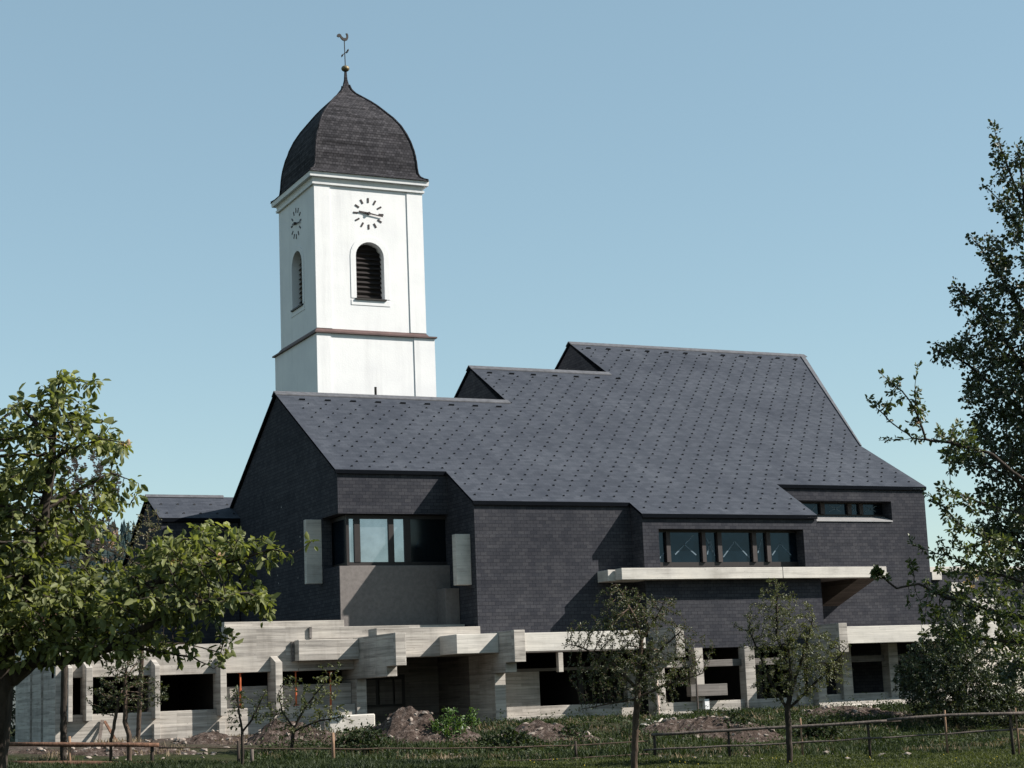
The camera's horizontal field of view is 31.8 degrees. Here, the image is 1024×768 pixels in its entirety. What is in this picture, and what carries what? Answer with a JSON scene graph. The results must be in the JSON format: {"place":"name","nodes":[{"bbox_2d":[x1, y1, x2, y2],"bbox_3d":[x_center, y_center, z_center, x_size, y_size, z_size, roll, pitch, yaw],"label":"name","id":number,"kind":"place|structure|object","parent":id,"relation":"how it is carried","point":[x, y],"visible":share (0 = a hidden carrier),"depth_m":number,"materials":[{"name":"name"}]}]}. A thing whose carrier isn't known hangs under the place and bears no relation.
{"place":"outdoors","nodes":[
{"label":"outdoors","id":0,"kind":"place"},
{"bbox_2d":[7,534,131,643],"bbox_3d":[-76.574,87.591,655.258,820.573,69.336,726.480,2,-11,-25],"label":"hills","id":1,"kind":"structure","parent":0,"point":[69,558],"depth_m":562.57,"materials":[{"name":"green plant"}]},
{"bbox_2d":[1,519,134,624],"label":"spruce forest","id":2,"kind":"object","parent":1,"relation":"on","point":[123,528],"depth_m":569.64,"materials":[{"name":"green plant"}]},
{"bbox_2d":[0,0,1023,566],"label":"sky","id":3,"kind":"structure","parent":0,"point":[774,176],"materials":[{"name":"blue"}]},
{"bbox_2d":[8,704,1023,767],"bbox_3d":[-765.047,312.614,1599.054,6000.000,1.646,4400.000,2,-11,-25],"label":"meadow","id":4,"kind":"structure","parent":0,"point":[226,754],"depth_m":47.07,"materials":[{"name":"plant"}]},
{"bbox_2d":[10,686,15,738],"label":"shrub","id":5,"kind":"object","parent":4,"relation":"on","point":[13,721],"visible":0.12,"depth_m":62.25,"materials":[{"name":"green plant"}]},
{"bbox_2d":[11,626,99,727],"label":"white house","id":6,"kind":"structure","parent":4,"relation":"on","point":[22,658],"depth_m":149.38,"materials":[{"name":"paint"}]},
{"bbox_2d":[20,549,92,760],"bbox_3d":[-10.661,6.379,42.375,1.864,5.246,1.506,2,-11,-25],"label":"fruit tree","id":7,"kind":"object","parent":4,"relation":"on","point":[63,710],"visible":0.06,"depth_m":42.53,"materials":[{"name":"green plant"}]},
{"bbox_2d":[4,445,124,597],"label":"blossoming tree","id":8,"kind":"object","parent":4,"relation":"on","point":[99,469],"visible":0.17,"depth_m":81.90,"materials":[{"name":"green plant"}]},
{"bbox_2d":[9,736,158,765],"bbox_3d":[-10.169,8.484,41.444,3.993,0.925,0.589,-2,-10,-4],"label":"log fence","id":9,"kind":"object","parent":4,"relation":"on","point":[69,744],"visible":0.69,"depth_m":41.57,"materials":[{"name":"brown wood"}]},
{"bbox_2d":[98,720,103,741],"bbox_3d":[-12.336,10.431,53.970,0.106,0.727,0.885,-1,-10,-6],"label":"plank","id":10,"kind":"object","parent":4,"relation":"on","point":[100,729],"visible":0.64,"depth_m":54.00,"materials":[{"name":"brown wood"}]},
{"bbox_2d":[104,721,116,739],"bbox_3d":[-12.068,10.467,54.148,0.086,0.692,0.771,7,-13,-42],"label":"plank","id":11,"kind":"object","parent":4,"relation":"on","point":[107,726],"visible":0.57,"depth_m":54.25,"materials":[{"name":"brown wood"}]},
{"bbox_2d":[8,741,216,755],"bbox_3d":[-10.318,9.354,45.706,6.000,0.519,1.800,-2,-10,0],"label":"soil heap","id":12,"kind":"object","parent":4,"relation":"on","point":[101,751],"visible":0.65,"depth_m":45.29,"materials":[{"name":"soil"}]},
{"bbox_2d":[86,651,169,761],"bbox_3d":[-9.169,7.652,42.882,2.010,2.894,1.216,-3,-10,5],"label":"fruit tree","id":13,"kind":"object","parent":4,"relation":"on","point":[126,687],"visible":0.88,"depth_m":42.96,"materials":[{"name":"green plant"}]},
{"bbox_2d":[0,369,319,767],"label":"pear tree","id":14,"kind":"object","parent":4,"relation":"on","point":[27,587],"visible":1,"depth_m":13.67,"materials":[{"name":"green plant"}]},
{"bbox_2d":[112,503,233,740],"bbox_3d":[-9.826,6.839,51.723,3.479,6.830,1.826,-4,-10,8],"label":"fruit tree","id":15,"kind":"object","parent":4,"relation":"on","point":[139,715],"visible":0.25,"depth_m":51.97,"materials":[{"name":"green plant"}]},
{"bbox_2d":[122,494,239,644],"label":"wing","id":16,"kind":"structure","parent":4,"relation":"on","point":[178,513],"depth_m":70.04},
{"bbox_2d":[171,729,246,744],"bbox_3d":[-8.046,9.633,48.918,2.600,0.491,1.600,-2,-10,0],"label":"soil heap","id":17,"kind":"object","parent":4,"relation":"on","point":[207,737],"visible":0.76,"depth_m":48.59,"materials":[{"name":"soil"}]},
{"bbox_2d":[7,756,484,767],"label":"rough grass","id":18,"kind":"structure","parent":4,"relation":"on","point":[463,762],"depth_m":39.83,"materials":[{"name":"green plant"}]},
{"bbox_2d":[224,685,270,765],"bbox_3d":[-5.869,7.629,39.962,1.036,1.906,0.581,-1,-10,-7],"label":"sapling","id":19,"kind":"object","parent":4,"relation":"on","point":[240,720],"visible":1,"depth_m":39.98,"materials":[{"name":"green plant"}]},
{"bbox_2d":[244,718,345,745],"bbox_3d":[-5.880,9.444,48.543,3.000,0.924,2.200,-2,-10,0],"label":"soil heap","id":20,"kind":"object","parent":4,"relation":"on","point":[260,734],"visible":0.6,"depth_m":48.08,"materials":[{"name":"soil"}]},
{"bbox_2d":[254,662,353,750],"bbox_3d":[-5.378,8.270,45.979,2.534,2.257,1.201,-5,-10,15],"label":"fruit tree","id":21,"kind":"object","parent":4,"relation":"on","point":[294,729],"visible":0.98,"depth_m":45.98,"materials":[{"name":"green plant"}]},
{"bbox_2d":[329,672,331,714],"bbox_3d":[-5.788,10.134,57.498,0.140,1.854,0.140,2,-11,-25],"label":"prop","id":22,"kind":"object","parent":4,"relation":"on","point":[330,693],"visible":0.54,"depth_m":57.51,"materials":[{"name":"paint"}]},
{"bbox_2d":[325,710,374,732],"bbox_3d":[-4.991,10.485,55.476,1.545,0.920,0.550,2,-11,-25],"label":"concrete block","id":23,"kind":"object","parent":4,"relation":"on","point":[365,718],"depth_m":55.27,"materials":[{"name":"white concrete"}]},
{"bbox_2d":[270,33,436,396],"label":"bell tower","id":24,"kind":"structure","parent":4,"relation":"on","point":[346,203],"depth_m":78.28,"materials":[{"name":"white paint"}]},
{"bbox_2d":[290,245,304,317],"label":"belfry window","id":25,"kind":"structure","parent":24,"relation":"in","point":[301,307],"depth_m":79.03,"materials":[{"name":"white paint"}]},
{"bbox_2d":[350,237,390,306],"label":"belfry window","id":26,"kind":"structure","parent":24,"relation":"in","point":[365,263],"depth_m":78.19,"materials":[{"name":"white paint"}]},
{"bbox_2d":[335,722,389,752],"bbox_3d":[-3.950,9.171,46.587,1.508,0.833,1.466,-6,-11,19],"label":"shrub","id":27,"kind":"object","parent":4,"relation":"on","point":[368,738],"visible":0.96,"depth_m":46.45,"materials":[{"name":"green plant"}]},
{"bbox_2d":[159,733,647,761],"bbox_3d":[-2.388,8.672,42.622,11.737,0.978,0.765,0,-10,-10],"label":"fence","id":28,"kind":"object","parent":4,"relation":"on","point":[333,748],"visible":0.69,"depth_m":42.44,"materials":[{"name":"brown wood"}]},
{"bbox_2d":[359,706,480,743],"bbox_3d":[-2.531,9.496,49.646,3.800,1.245,2.400,-2,-10,0],"label":"soil heap","id":29,"kind":"object","parent":4,"relation":"on","point":[401,723],"visible":0.56,"depth_m":49.20,"materials":[{"name":"soil"}]},
{"bbox_2d":[429,707,468,737],"bbox_3d":[-1.736,9.326,49.309,1.090,0.995,0.982,2,-11,-25],"label":"shrub","id":30,"kind":"object","parent":4,"relation":"on","point":[446,724],"visible":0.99,"depth_m":49.20,"materials":[{"name":"green plant"}]},
{"bbox_2d":[464,707,480,727],"bbox_3d":[-1.176,9.929,53.411,0.526,0.693,0.528,6,-13,-39],"label":"shrub","id":31,"kind":"object","parent":4,"relation":"on","point":[473,715],"visible":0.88,"depth_m":53.38,"materials":[{"name":"green plant"}]},
{"bbox_2d":[84,737,909,762],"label":"rubble stones","id":32,"kind":"object","parent":4,"relation":"on","point":[205,749],"visible":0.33,"depth_m":45.56,"materials":[{"name":"grey stone"}]},
{"bbox_2d":[475,724,539,750],"bbox_3d":[-0.104,9.460,47.900,1.700,0.835,1.607,2,-11,-25],"label":"shrub","id":33,"kind":"object","parent":4,"relation":"on","point":[510,736],"visible":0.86,"depth_m":47.75,"materials":[{"name":"green plant"}]},
{"bbox_2d":[15,341,1001,741],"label":"church","id":34,"kind":"structure","parent":4,"relation":"on","point":[485,535],"depth_m":62.84,"materials":[{"name":"stone"}]},
{"bbox_2d":[239,673,241,707],"bbox_3d":[-8.546,9.641,56.635,0.140,1.084,0.140,2,-11,-25],"label":"prop","id":35,"kind":"object","parent":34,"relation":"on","point":[240,689],"visible":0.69,"depth_m":56.64,"materials":[{"name":"paint"}]},
{"bbox_2d":[293,671,298,705],"bbox_3d":[-6.891,9.711,57.413,0.140,1.084,0.140,2,-11,-25],"label":"prop","id":36,"kind":"object","parent":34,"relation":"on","point":[295,689],"visible":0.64,"depth_m":57.36,"materials":[{"name":"paint"}]},
{"bbox_2d":[366,674,404,706],"bbox_3d":[-4.579,10.399,60.960,2.050,1.050,0.175,2,-11,-25],"label":"entrance window","id":37,"kind":"structure","parent":34,"relation":"in","point":[383,691],"depth_m":61.03,"materials":[{"name":"glass"}]},
{"bbox_2d":[331,515,446,566],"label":"corner window","id":38,"kind":"structure","parent":34,"relation":"in","point":[357,540],"depth_m":61.17,"materials":[{"name":"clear glass"}]},
{"bbox_2d":[658,530,798,567],"bbox_3d":[7.564,5.831,63.452,5.960,1.350,0.180,2,-11,-25],"label":"ribbon window","id":39,"kind":"structure","parent":34,"relation":"in","point":[678,548],"depth_m":63.49,"materials":[{"name":"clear glass"}]},
{"bbox_2d":[801,502,892,521],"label":"clerestory window","id":40,"kind":"structure","parent":34,"relation":"in","point":[825,511],"depth_m":68.91,"materials":[{"name":"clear glass"}]},
{"bbox_2d":[21,699,1023,761],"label":"dry stalks","id":41,"kind":"object","parent":4,"relation":"on","point":[135,739],"visible":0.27,"depth_m":48.69,"materials":[{"name":"brown plant"}]},
{"bbox_2d":[497,720,600,741],"bbox_3d":[0.845,9.813,50.418,3.600,0.828,2.000,-2,-10,0],"label":"soil heap","id":42,"kind":"object","parent":4,"relation":"on","point":[541,729],"visible":0.44,"depth_m":50.08,"materials":[{"name":"soil"}]},
{"bbox_2d":[554,723,587,738],"bbox_3d":[1.565,9.714,50.133,1.016,0.552,0.957,2,-11,-25],"label":"shrub","id":43,"kind":"object","parent":4,"relation":"on","point":[572,729],"visible":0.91,"depth_m":50.05,"materials":[{"name":"green plant"}]},
{"bbox_2d":[235,692,1023,762],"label":"weeds","id":44,"kind":"object","parent":4,"relation":"on","point":[621,749],"visible":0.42,"depth_m":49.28,"materials":[{"name":"green plant"}]},
{"bbox_2d":[561,584,715,767],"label":"fruit tree","id":45,"kind":"object","parent":4,"relation":"on","point":[639,657],"visible":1,"depth_m":36.96,"materials":[{"name":"green plant"}]},
{"bbox_2d":[640,718,666,725],"bbox_3d":[4.605,10.035,52.825,1.861,0.468,1.015,-1,-10,-9],"label":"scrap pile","id":46,"kind":"object","parent":4,"relation":"on","point":[645,724],"visible":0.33,"depth_m":52.86,"materials":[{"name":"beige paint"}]},
{"bbox_2d":[655,669,659,713],"bbox_3d":[4.851,10.316,60.020,0.140,1.574,0.140,2,-11,-25],"label":"prop","id":47,"kind":"object","parent":4,"relation":"on","point":[657,700],"visible":0.35,"depth_m":59.95,"materials":[{"name":"paint"}]},
{"bbox_2d":[694,658,698,711],"bbox_3d":[6.048,9.973,58.916,0.140,1.974,0.140,2,-11,-25],"label":"prop","id":48,"kind":"object","parent":4,"relation":"on","point":[697,701],"visible":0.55,"depth_m":58.87,"materials":[{"name":"brown wood"}]},
{"bbox_2d":[639,715,783,742],"bbox_3d":[5.742,10.088,52.213,4.600,0.942,2.200,-2,-10,0],"label":"soil heap","id":49,"kind":"object","parent":4,"relation":"on","point":[708,722],"visible":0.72,"depth_m":51.82,"materials":[{"name":"soil"}]},
{"bbox_2d":[715,707,763,735],"bbox_3d":[6.314,9.835,52.328,1.888,0.858,1.727,2,-11,-25],"label":"shrub","id":50,"kind":"object","parent":4,"relation":"on","point":[734,714],"visible":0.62,"depth_m":52.20,"materials":[{"name":"green plant"}]},
{"bbox_2d":[732,578,853,763],"bbox_3d":[6.289,6.355,39.917,2.043,4.161,2.087,-10,-13,39],"label":"fruit tree","id":51,"kind":"object","parent":4,"relation":"on","point":[806,647],"visible":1,"depth_m":39.96,"materials":[{"name":"green plant"}]},
{"bbox_2d":[792,715,842,739],"bbox_3d":[8.892,10.023,52.401,1.434,0.756,1.466,2,-11,-25],"label":"shrub","id":52,"kind":"object","parent":4,"relation":"on","point":[835,731],"visible":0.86,"depth_m":52.22,"materials":[{"name":"green plant"}]},
{"bbox_2d":[643,708,1023,756],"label":"log fence","id":53,"kind":"object","parent":4,"relation":"on","point":[944,715],"visible":0.94,"depth_m":43.96,"materials":[{"name":"brown wood"}]},
{"bbox_2d":[800,705,912,717],"bbox_3d":[11.011,10.626,57.799,4.400,0.699,2.000,-2,-10,0],"label":"soil heap","id":54,"kind":"object","parent":4,"relation":"on","point":[853,709],"visible":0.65,"depth_m":57.63,"materials":[{"name":"soil"}]},
{"bbox_2d":[865,360,1023,668],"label":"apple tree","id":55,"kind":"object","parent":4,"relation":"on","point":[959,636],"visible":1,"depth_m":16.98,"materials":[{"name":"green plant"}]},
{"bbox_2d":[891,601,1019,727],"bbox_3d":[13.876,8.722,56.418,4.032,4.085,3.669,2,-11,-25],"label":"shrub","id":56,"kind":"object","parent":4,"relation":"on","point":[954,687],"visible":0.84,"depth_m":55.82,"materials":[{"name":"green plant"}]},
{"bbox_2d":[926,119,1023,685],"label":"dark pear tree","id":57,"kind":"object","parent":4,"relation":"on","point":[1012,451],"visible":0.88,"depth_m":20.92,"materials":[{"name":"green plant"}]},
{"bbox_2d":[930,566,1023,641],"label":"side building","id":58,"kind":"structure","parent":4,"relation":"on","point":[936,578],"depth_m":82.16,"materials":[{"name":"stone"}]},
{"bbox_2d":[965,629,1023,696],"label":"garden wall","id":59,"kind":"structure","parent":4,"relation":"on","point":[996,660],"depth_m":75.19,"materials":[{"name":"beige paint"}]},
{"bbox_2d":[976,657,1023,725],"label":"shrub","id":60,"kind":"object","parent":4,"relation":"on","point":[1009,700],"visible":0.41,"depth_m":56.53,"materials":[{"name":"green plant"}]},
{"bbox_2d":[9,748,1023,767],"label":"meadow grass","id":61,"kind":"structure","parent":0,"point":[915,761],"depth_m":40.04,"materials":[{"name":"green plant"}]}
]}

